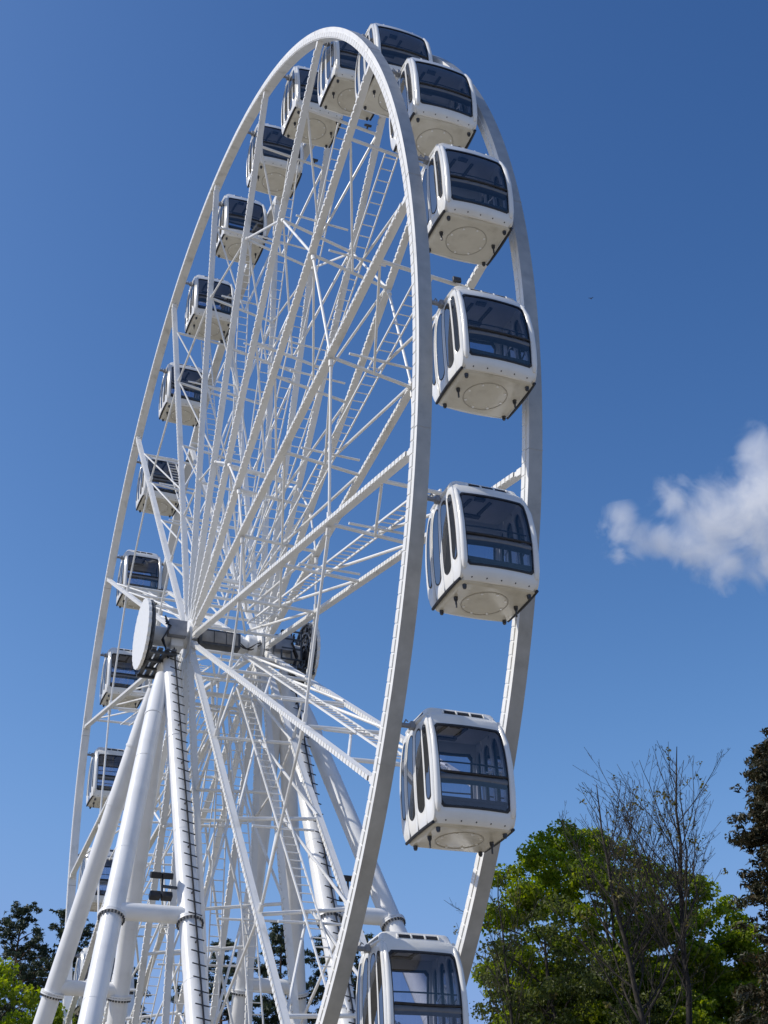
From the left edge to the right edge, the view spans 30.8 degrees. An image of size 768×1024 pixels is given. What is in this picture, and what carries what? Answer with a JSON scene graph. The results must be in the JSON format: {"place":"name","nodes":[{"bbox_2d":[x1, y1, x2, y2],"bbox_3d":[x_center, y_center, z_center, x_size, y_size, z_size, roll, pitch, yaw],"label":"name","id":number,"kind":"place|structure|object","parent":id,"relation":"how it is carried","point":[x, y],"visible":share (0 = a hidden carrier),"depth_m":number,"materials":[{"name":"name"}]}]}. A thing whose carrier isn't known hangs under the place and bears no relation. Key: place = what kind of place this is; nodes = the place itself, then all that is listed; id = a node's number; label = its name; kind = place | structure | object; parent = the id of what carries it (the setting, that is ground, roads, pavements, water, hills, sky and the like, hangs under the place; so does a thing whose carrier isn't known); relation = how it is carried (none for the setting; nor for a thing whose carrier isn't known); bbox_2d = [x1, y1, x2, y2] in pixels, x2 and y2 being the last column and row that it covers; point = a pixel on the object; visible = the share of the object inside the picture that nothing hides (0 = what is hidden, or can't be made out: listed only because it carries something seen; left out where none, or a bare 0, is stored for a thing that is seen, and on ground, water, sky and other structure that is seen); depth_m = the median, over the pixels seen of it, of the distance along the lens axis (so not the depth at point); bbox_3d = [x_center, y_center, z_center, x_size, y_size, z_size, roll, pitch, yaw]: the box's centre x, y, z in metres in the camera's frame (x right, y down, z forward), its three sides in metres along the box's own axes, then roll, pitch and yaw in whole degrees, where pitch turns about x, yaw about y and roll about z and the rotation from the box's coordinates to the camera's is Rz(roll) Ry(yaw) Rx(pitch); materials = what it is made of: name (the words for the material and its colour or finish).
{"place":"outdoors","nodes":[
{"label":"outdoors","id":0,"kind":"place"},
{"bbox_2d":[0,0,767,1023],"label":"sky","id":1,"kind":"structure","parent":0,"point":[634,133],"materials":[{"name":"blue"}]},
{"label":"ground","id":2,"kind":"structure","parent":0,"visible":0},
{"bbox_2d":[0,957,77,1023],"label":"linden tree","id":3,"kind":"object","parent":2,"relation":"on","point":[28,997],"visible":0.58,"depth_m":54.88,"materials":[{"name":"green plant"}]},
{"bbox_2d":[0,901,88,1023],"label":"pine tree","id":4,"kind":"object","parent":2,"relation":"on","point":[29,973],"visible":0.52,"depth_m":94.27,"materials":[{"name":"green plant"}]},
{"bbox_2d":[24,909,94,1023],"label":"pine tree","id":5,"kind":"object","parent":2,"relation":"on","point":[86,934],"visible":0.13,"depth_m":97.26,"materials":[{"name":"green plant"}]},
{"bbox_2d":[33,615,210,1023],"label":"support tower","id":6,"kind":"structure","parent":2,"relation":"on","point":[124,911],"depth_m":42.19,"materials":[{"name":"grey metal"}]},
{"bbox_2d":[63,27,542,1023],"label":"ferris wheel","id":7,"kind":"object","parent":6,"relation":"on","point":[257,643],"visible":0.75,"depth_m":42.10,"materials":[{"name":"white paint"}]},
{"bbox_2d":[72,947,116,1016],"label":"gondola","id":8,"kind":"object","parent":7,"relation":"hanging from","point":[80,956],"visible":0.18,"depth_m":58.34,"materials":[{"name":"white metal"}]},
{"bbox_2d":[77,848,113,911],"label":"gondola","id":9,"kind":"object","parent":7,"relation":"hanging from","point":[108,864],"visible":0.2,"depth_m":61.18,"materials":[{"name":"white metal"}]},
{"bbox_2d":[86,747,124,809],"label":"gondola","id":10,"kind":"object","parent":7,"relation":"hanging from","point":[94,789],"visible":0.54,"depth_m":63.39,"materials":[{"name":"white metal"}]},
{"bbox_2d":[88,757,92,800],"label":"door","id":11,"kind":"structure","parent":10,"relation":"in","point":[92,757],"depth_m":63.70,"materials":[{"name":"white metal"}]},
{"bbox_2d":[89,756,93,798],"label":"door","id":12,"kind":"structure","parent":10,"relation":"in","point":[93,756],"depth_m":63.35,"materials":[{"name":"white metal"}]},
{"bbox_2d":[97,754,122,790],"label":"window frame","id":13,"kind":"structure","parent":10,"relation":"in","point":[99,754],"depth_m":63.02,"materials":[{"name":"black metal"}]},
{"bbox_2d":[99,647,145,708],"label":"gondola","id":14,"kind":"object","parent":7,"relation":"hanging from","point":[124,662],"visible":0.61,"depth_m":64.52,"materials":[{"name":"white metal"}]},
{"bbox_2d":[101,658,105,698],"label":"door","id":15,"kind":"structure","parent":14,"relation":"in","point":[105,658],"depth_m":64.91,"materials":[{"name":"white metal"}]},
{"bbox_2d":[103,656,106,694],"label":"door","id":16,"kind":"structure","parent":14,"relation":"in","point":[106,656],"depth_m":64.57,"materials":[{"name":"white metal"}]},
{"bbox_2d":[112,666,135,681],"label":"window frame","id":17,"kind":"structure","parent":14,"relation":"in","point":[112,666],"depth_m":66.19,"materials":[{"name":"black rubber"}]},
{"bbox_2d":[110,653,141,689],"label":"window frame","id":18,"kind":"structure","parent":14,"relation":"in","point":[113,653],"depth_m":64.28,"materials":[{"name":"black metal"}]},
{"bbox_2d":[116,550,163,609],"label":"gondola","id":19,"kind":"object","parent":7,"relation":"hanging from","point":[151,564],"visible":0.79,"depth_m":65.13,"materials":[{"name":"white metal"}]},
{"bbox_2d":[117,562,121,598],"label":"door","id":20,"kind":"structure","parent":19,"relation":"in","point":[121,562],"depth_m":65.34,"materials":[{"name":"white metal"}]},
{"bbox_2d":[119,557,123,596],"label":"door","id":21,"kind":"structure","parent":19,"relation":"in","point":[123,557],"depth_m":64.99,"materials":[{"name":"white metal"}]},
{"bbox_2d":[127,555,158,589],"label":"window frame","id":22,"kind":"structure","parent":19,"relation":"in","point":[129,555],"depth_m":64.91,"materials":[{"name":"black metal"}]},
{"bbox_2d":[136,455,178,517],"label":"gondola","id":23,"kind":"object","parent":7,"relation":"hanging from","point":[165,507],"visible":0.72,"depth_m":64.09,"materials":[{"name":"white metal"}]},
{"bbox_2d":[137,466,141,503],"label":"door","id":24,"kind":"structure","parent":23,"relation":"in","point":[138,500],"depth_m":64.47,"materials":[{"name":"white metal"}]},
{"bbox_2d":[139,468,142,498],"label":"door","id":25,"kind":"structure","parent":23,"relation":"in","point":[142,468],"depth_m":64.06,"materials":[{"name":"white metal"}]},
{"bbox_2d":[148,459,178,493],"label":"window frame","id":26,"kind":"structure","parent":23,"relation":"in","point":[151,459],"depth_m":63.89,"materials":[{"name":"black metal"}]},
{"bbox_2d":[159,362,201,426],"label":"gondola","id":27,"kind":"object","parent":7,"relation":"hanging from","point":[190,373],"visible":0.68,"depth_m":62.40,"materials":[{"name":"white metal"}]},
{"bbox_2d":[160,374,164,412],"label":"door","id":28,"kind":"structure","parent":27,"relation":"in","point":[161,406],"depth_m":62.72,"materials":[{"name":"white metal"}]},
{"bbox_2d":[163,369,166,406],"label":"door","id":29,"kind":"structure","parent":27,"relation":"in","point":[166,369],"depth_m":62.46,"materials":[{"name":"white metal"}]},
{"bbox_2d":[170,367,201,401],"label":"window frame","id":30,"kind":"structure","parent":27,"relation":"in","point":[172,367],"depth_m":62.03,"materials":[{"name":"black metal"}]},
{"bbox_2d":[185,275,234,341],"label":"gondola","id":31,"kind":"object","parent":7,"relation":"hanging from","point":[194,310],"visible":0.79,"depth_m":59.80,"materials":[{"name":"white metal"}]},
{"bbox_2d":[187,288,190,325],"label":"door","id":32,"kind":"structure","parent":31,"relation":"in","point":[188,307],"depth_m":60.14,"materials":[{"name":"white metal"}]},
{"bbox_2d":[189,283,192,320],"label":"door","id":33,"kind":"structure","parent":31,"relation":"in","point":[190,310],"depth_m":59.75,"materials":[{"name":"white metal"}]},
{"bbox_2d":[198,279,231,314],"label":"window frame","id":34,"kind":"structure","parent":31,"relation":"in","point":[198,279],"depth_m":59.55,"materials":[{"name":"black metal"}]},
{"bbox_2d":[216,194,266,264],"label":"gondola","id":35,"kind":"object","parent":7,"relation":"hanging from","point":[232,209],"visible":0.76,"depth_m":56.47,"materials":[{"name":"white metal"}]},
{"bbox_2d":[216,206,220,247],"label":"door","id":36,"kind":"structure","parent":35,"relation":"in","point":[217,240],"depth_m":56.74,"materials":[{"name":"white metal"}]},
{"bbox_2d":[219,201,222,240],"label":"door","id":37,"kind":"structure","parent":35,"relation":"in","point":[220,220],"depth_m":56.54,"materials":[{"name":"white metal"}]},
{"bbox_2d":[228,198,263,235],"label":"window frame","id":38,"kind":"structure","parent":35,"relation":"in","point":[229,198],"depth_m":56.27,"materials":[{"name":"black metal"}]},
{"bbox_2d":[246,123,303,198],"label":"gondola","id":39,"kind":"object","parent":7,"relation":"hanging from","point":[274,138],"visible":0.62,"depth_m":52.52,"materials":[{"name":"white metal"}]},
{"bbox_2d":[249,138,252,179],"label":"door","id":40,"kind":"structure","parent":39,"relation":"in","point":[251,147],"depth_m":52.91,"materials":[{"name":"white metal"}]},
{"bbox_2d":[252,130,255,164],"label":"door","id":41,"kind":"structure","parent":39,"relation":"in","point":[254,137],"depth_m":52.72,"materials":[{"name":"white metal"}]},
{"bbox_2d":[263,126,299,163],"bbox_3d":[-3.879,-13.854,52.467,1.510,1.776,0.304,10,-35,-19],"label":"window frame","id":42,"kind":"structure","parent":39,"relation":"in","point":[264,126],"depth_m":52.18,"materials":[{"name":"black metal"}]},
{"bbox_2d":[281,65,342,147],"bbox_3d":[-2.555,-14.227,48.767,2.330,2.770,1.868,10,-35,-19],"label":"gondola","id":43,"kind":"object","parent":7,"relation":"hanging from","point":[323,130],"visible":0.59,"depth_m":48.19,"materials":[{"name":"white metal"}]},
{"bbox_2d":[284,81,288,125],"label":"door","id":44,"kind":"structure","parent":43,"relation":"in","point":[286,116],"depth_m":48.61,"materials":[{"name":"white metal"}]},
{"bbox_2d":[288,73,292,116],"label":"door","id":45,"kind":"structure","parent":43,"relation":"in","point":[290,109],"depth_m":48.27,"materials":[{"name":"white metal"}]},
{"bbox_2d":[299,68,318,103],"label":"window frame","id":46,"kind":"structure","parent":43,"relation":"in","point":[300,68],"depth_m":47.82,"materials":[{"name":"black metal"}]},
{"bbox_2d":[318,41,374,120],"bbox_3d":[-1.061,-13.966,44.400,2.330,2.770,1.868,10,-33,-19],"label":"gondola","id":47,"kind":"object","parent":7,"relation":"hanging from","point":[336,79],"visible":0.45,"depth_m":43.75,"materials":[{"name":"white metal"}]},
{"bbox_2d":[321,45,326,97],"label":"door","id":48,"kind":"structure","parent":47,"relation":"in","point":[323,70],"depth_m":44.23,"materials":[{"name":"white metal"}]},
{"bbox_2d":[326,42,330,85],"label":"door","id":49,"kind":"structure","parent":47,"relation":"in","point":[328,60],"depth_m":43.85,"materials":[{"name":"white metal"}]},
{"bbox_2d":[339,41,357,69],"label":"window frame","id":50,"kind":"structure","parent":47,"relation":"in","point":[341,66],"depth_m":43.44,"materials":[{"name":"black metal"}]},
{"bbox_2d":[355,23,432,117],"bbox_3d":[0.228,-12.687,40.099,2.330,2.770,1.868,10,-35,-19],"label":"gondola","id":51,"kind":"object","parent":7,"relation":"hanging from","point":[397,47],"visible":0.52,"depth_m":39.88,"materials":[{"name":"white metal"}]},
{"bbox_2d":[359,54,364,84],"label":"door","id":52,"kind":"structure","parent":51,"relation":"in","point":[361,61],"depth_m":40.01,"materials":[{"name":"white metal"}]},
{"bbox_2d":[365,31,368,72],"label":"door","id":53,"kind":"structure","parent":51,"relation":"in","point":[367,36],"depth_m":39.72,"materials":[{"name":"white metal"}]},
{"bbox_2d":[378,26,428,66],"bbox_3d":[0.553,-13.132,39.540,1.510,1.776,0.304,10,-35,-19],"label":"window frame","id":54,"kind":"structure","parent":51,"relation":"in","point":[421,39],"depth_m":39.54,"materials":[{"name":"black metal"}]},
{"bbox_2d":[356,931,468,1023],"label":"gondola","id":55,"kind":"object","parent":7,"relation":"hanging from","point":[435,960],"visible":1,"depth_m":27.94,"materials":[{"name":"white metal"}]},
{"bbox_2d":[362,953,369,1023],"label":"door","id":56,"kind":"structure","parent":55,"relation":"in","point":[365,976],"depth_m":27.93,"materials":[{"name":"white metal"}]},
{"bbox_2d":[369,945,378,1023],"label":"door","id":57,"kind":"structure","parent":55,"relation":"in","point":[372,964],"depth_m":27.58,"materials":[{"name":"white metal"}]},
{"bbox_2d":[392,969,428,1023],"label":"window frame","id":58,"kind":"structure","parent":55,"relation":"in","point":[425,972],"depth_m":29.00,"materials":[{"name":"black metal"}]},
{"bbox_2d":[389,950,462,1023],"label":"window frame","id":59,"kind":"structure","parent":55,"relation":"in","point":[396,951],"depth_m":27.45,"materials":[{"name":"black metal"}]},
{"bbox_2d":[437,955,450,1023],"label":"door","id":60,"kind":"structure","parent":55,"relation":"in","point":[442,974],"depth_m":28.70,"materials":[{"name":"blue glass"}]},
{"bbox_2d":[444,956,458,1023],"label":"door","id":61,"kind":"structure","parent":55,"relation":"in","point":[453,1000],"depth_m":28.32,"materials":[{"name":"blue glass"}]},
{"bbox_2d":[389,57,476,161],"bbox_3d":[1.206,-10.412,36.173,2.330,2.770,1.868,10,-35,-19],"label":"gondola","id":62,"kind":"object","parent":7,"relation":"hanging from","point":[440,102],"visible":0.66,"depth_m":35.48,"materials":[{"name":"white metal"}]},
{"bbox_2d":[400,66,409,117],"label":"door","id":63,"kind":"structure","parent":62,"relation":"in","point":[403,86],"depth_m":35.86,"materials":[{"name":"white metal"}]},
{"bbox_2d":[415,61,472,116],"bbox_3d":[1.531,-10.855,35.613,1.510,1.776,0.304,10,-35,-19],"label":"window frame","id":64,"kind":"structure","parent":62,"relation":"in","point":[441,67],"depth_m":35.45,"materials":[{"name":"black metal"}]},
{"bbox_2d":[452,93,459,109],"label":"door","id":65,"kind":"structure","parent":62,"relation":"in","point":[454,104],"depth_m":37.14,"materials":[{"name":"blue glass"}]},
{"bbox_2d":[457,82,468,112],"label":"door","id":66,"kind":"structure","parent":62,"relation":"in","point":[464,108],"depth_m":36.65,"materials":[{"name":"blue glass"}]},
{"bbox_2d":[400,708,515,856],"bbox_3d":[1.390,5.387,27.647,2.330,2.770,1.868,10,-34,-19],"label":"gondola","id":67,"kind":"object","parent":7,"relation":"hanging from","point":[481,820],"visible":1,"depth_m":27.21,"materials":[{"name":"white metal"}]},
{"bbox_2d":[406,730,418,836],"bbox_3d":[0.567,5.337,27.597,0.117,2.220,0.456,10,-34,-19],"label":"door","id":68,"kind":"structure","parent":67,"relation":"in","point":[410,765],"depth_m":27.49,"materials":[{"name":"white metal"}]},
{"bbox_2d":[414,721,427,829],"bbox_3d":[0.740,5.098,27.225,0.117,2.220,0.456,10,-34,-19],"label":"door","id":69,"kind":"structure","parent":67,"relation":"in","point":[418,754],"depth_m":27.15,"materials":[{"name":"white metal"}]},
{"bbox_2d":[439,752,472,798],"bbox_3d":[1.144,5.741,28.303,1.510,1.776,0.304,10,-34,-19],"label":"window frame","id":70,"kind":"structure","parent":67,"relation":"in","point":[468,756],"depth_m":28.78,"materials":[{"name":"black metal"}]},
{"bbox_2d":[434,723,509,813],"bbox_3d":[1.716,4.955,27.078,1.510,1.776,0.304,10,-34,-19],"label":"window frame","id":71,"kind":"structure","parent":67,"relation":"in","point":[507,811],"depth_m":26.95,"materials":[{"name":"black metal"}]},
{"bbox_2d":[481,736,494,800],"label":"door","id":72,"kind":"structure","parent":67,"relation":"in","point":[485,744],"depth_m":28.46,"materials":[{"name":"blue glass"}]},
{"bbox_2d":[488,732,505,801],"bbox_3d":[2.294,5.376,27.773,0.117,2.220,0.456,10,-34,-19],"label":"door","id":73,"kind":"structure","parent":67,"relation":"in","point":[495,752],"depth_m":28.09,"materials":[{"name":"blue glass"}]},
{"bbox_2d":[418,143,513,265],"bbox_3d":[1.828,-7.270,32.819,2.330,2.770,1.868,10,-34,-19],"label":"gondola","id":74,"kind":"object","parent":7,"relation":"hanging from","point":[468,199],"visible":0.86,"depth_m":32.23,"materials":[{"name":"white metal"}]},
{"bbox_2d":[422,164,431,231],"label":"door","id":75,"kind":"structure","parent":74,"relation":"in","point":[425,173],"depth_m":32.67,"materials":[{"name":"white metal"}]},
{"bbox_2d":[428,153,438,225],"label":"door","id":76,"kind":"structure","parent":74,"relation":"in","point":[433,198],"depth_m":32.31,"materials":[{"name":"white metal"}]},
{"bbox_2d":[445,148,508,213],"bbox_3d":[2.154,-7.700,32.249,1.510,1.776,0.304,10,-34,-19],"label":"window frame","id":77,"kind":"structure","parent":74,"relation":"in","point":[451,175],"depth_m":32.10,"materials":[{"name":"black rubber"}]},
{"bbox_2d":[485,178,494,204],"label":"door","id":78,"kind":"structure","parent":74,"relation":"in","point":[487,197],"depth_m":33.71,"materials":[{"name":"blue glass"}]},
{"bbox_2d":[491,169,503,207],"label":"door","id":79,"kind":"structure","parent":74,"relation":"in","point":[494,177],"depth_m":33.32,"materials":[{"name":"blue glass"}]},
{"bbox_2d":[425,481,539,624],"bbox_3d":[1.930,0.837,28.421,2.330,2.770,1.868,10,-34,-19],"label":"gondola","id":80,"kind":"object","parent":7,"relation":"hanging from","point":[502,585],"visible":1,"depth_m":27.95,"materials":[{"name":"white metal"}]},
{"bbox_2d":[432,503,445,599],"bbox_3d":[1.107,0.788,28.371,0.117,2.220,0.456,10,-34,-19],"label":"door","id":81,"kind":"structure","parent":80,"relation":"in","point":[436,540],"depth_m":28.26,"materials":[{"name":"white metal"}]},
{"bbox_2d":[440,494,453,589],"bbox_3d":[1.280,0.547,28.001,0.117,2.220,0.456,10,-34,-19],"label":"door","id":82,"kind":"structure","parent":80,"relation":"in","point":[444,523],"depth_m":27.91,"materials":[{"name":"white metal"}]},
{"bbox_2d":[466,531,495,559],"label":"window frame","id":83,"kind":"structure","parent":80,"relation":"in","point":[494,549],"depth_m":29.55,"materials":[{"name":"black metal"}]},
{"bbox_2d":[460,492,533,574],"bbox_3d":[2.256,0.401,27.856,1.510,1.776,0.304,10,-34,-19],"label":"window frame","id":84,"kind":"structure","parent":80,"relation":"in","point":[462,493],"depth_m":27.72,"materials":[{"name":"black rubber"}]},
{"bbox_2d":[504,514,517,563],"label":"door","id":85,"kind":"structure","parent":80,"relation":"in","point":[511,556],"depth_m":29.23,"materials":[{"name":"blue glass"}]},
{"bbox_2d":[511,506,528,565],"bbox_3d":[2.834,0.825,28.549,0.117,2.220,0.456,10,-34,-19],"label":"door","id":86,"kind":"structure","parent":80,"relation":"in","point":[517,521],"depth_m":28.92,"materials":[{"name":"blue glass"}]},
{"bbox_2d":[432,286,536,420],"bbox_3d":[2.075,-3.455,30.183,2.330,2.770,1.868,10,-34,-19],"label":"gondola","id":87,"kind":"object","parent":7,"relation":"hanging from","point":[499,382],"visible":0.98,"depth_m":29.66,"materials":[{"name":"white metal"}]},
{"bbox_2d":[436,307,447,392],"bbox_3d":[1.252,-3.506,30.134,0.117,2.220,0.456,10,-34,-19],"label":"door","id":88,"kind":"structure","parent":87,"relation":"in","point":[440,347],"depth_m":30.02,"materials":[{"name":"white metal"}]},
{"bbox_2d":[443,298,456,381],"bbox_3d":[1.426,-3.743,29.762,0.117,2.220,0.456,10,-34,-19],"label":"door","id":89,"kind":"structure","parent":87,"relation":"in","point":[447,321],"depth_m":29.68,"materials":[{"name":"white metal"}]},
{"bbox_2d":[469,338,495,353],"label":"window frame","id":90,"kind":"structure","parent":87,"relation":"in","point":[492,344],"depth_m":31.35,"materials":[{"name":"black metal"}]},
{"bbox_2d":[462,294,531,367],"bbox_3d":[2.402,-3.885,29.614,1.510,1.776,0.304,10,-34,-19],"label":"window frame","id":91,"kind":"structure","parent":87,"relation":"in","point":[467,295],"depth_m":29.47,"materials":[{"name":"black rubber"}]},
{"bbox_2d":[504,321,515,357],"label":"door","id":92,"kind":"structure","parent":87,"relation":"in","point":[512,353],"depth_m":31.02,"materials":[{"name":"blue glass"}]},
{"bbox_2d":[511,312,526,360],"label":"door","id":93,"kind":"structure","parent":87,"relation":"in","point":[515,322],"depth_m":30.70,"materials":[{"name":"blue glass"}]},
{"bbox_2d":[102,966,153,1023],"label":"pine tree","id":94,"kind":"object","parent":2,"relation":"on","point":[135,986],"visible":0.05,"depth_m":98.00,"materials":[{"name":"green plant"}]},
{"bbox_2d":[171,938,278,1023],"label":"pine tree","id":95,"kind":"object","parent":2,"relation":"on","point":[225,1013],"visible":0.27,"depth_m":96.11,"materials":[{"name":"green plant"}]},
{"bbox_2d":[253,922,324,1023],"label":"pine tree","id":96,"kind":"object","parent":2,"relation":"on","point":[276,937],"visible":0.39,"depth_m":97.60,"materials":[{"name":"green plant"}]},
{"bbox_2d":[229,629,426,1023],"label":"support tower","id":97,"kind":"structure","parent":2,"relation":"on","point":[384,914],"depth_m":44.14,"materials":[{"name":"grey metal"}]},
{"bbox_2d":[287,931,400,1023],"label":"pine tree","id":98,"kind":"object","parent":2,"relation":"on","point":[317,973],"visible":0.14,"depth_m":97.62,"materials":[{"name":"green plant"}]},
{"bbox_2d":[444,868,564,1023],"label":"twiggy tree","id":99,"kind":"object","parent":2,"relation":"on","point":[507,982],"visible":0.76,"depth_m":53.12,"materials":[{"name":"plant"}]},
{"bbox_2d":[469,893,682,1023],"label":"olive tree","id":100,"kind":"object","parent":2,"relation":"on","point":[540,997],"visible":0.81,"depth_m":53.73,"materials":[{"name":"green plant"}]},
{"bbox_2d":[471,819,766,1023],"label":"maple tree","id":101,"kind":"object","parent":2,"relation":"on","point":[715,1002],"visible":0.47,"depth_m":58.11,"materials":[{"name":"green plant"}]},
{"bbox_2d":[525,780,736,1023],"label":"leafless tree","id":102,"kind":"object","parent":2,"relation":"on","point":[641,1017],"visible":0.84,"depth_m":51.36,"materials":[{"name":"plant"}]},
{"bbox_2d":[567,741,728,1023],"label":"bare tree","id":103,"kind":"object","parent":2,"relation":"on","point":[688,989],"visible":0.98,"depth_m":51.39,"materials":[{"name":"brown plant"}]},
{"bbox_2d":[724,727,767,1023],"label":"brown pine","id":104,"kind":"object","parent":2,"relation":"on","point":[755,836],"visible":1,"depth_m":48.97,"materials":[{"name":"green plant"}]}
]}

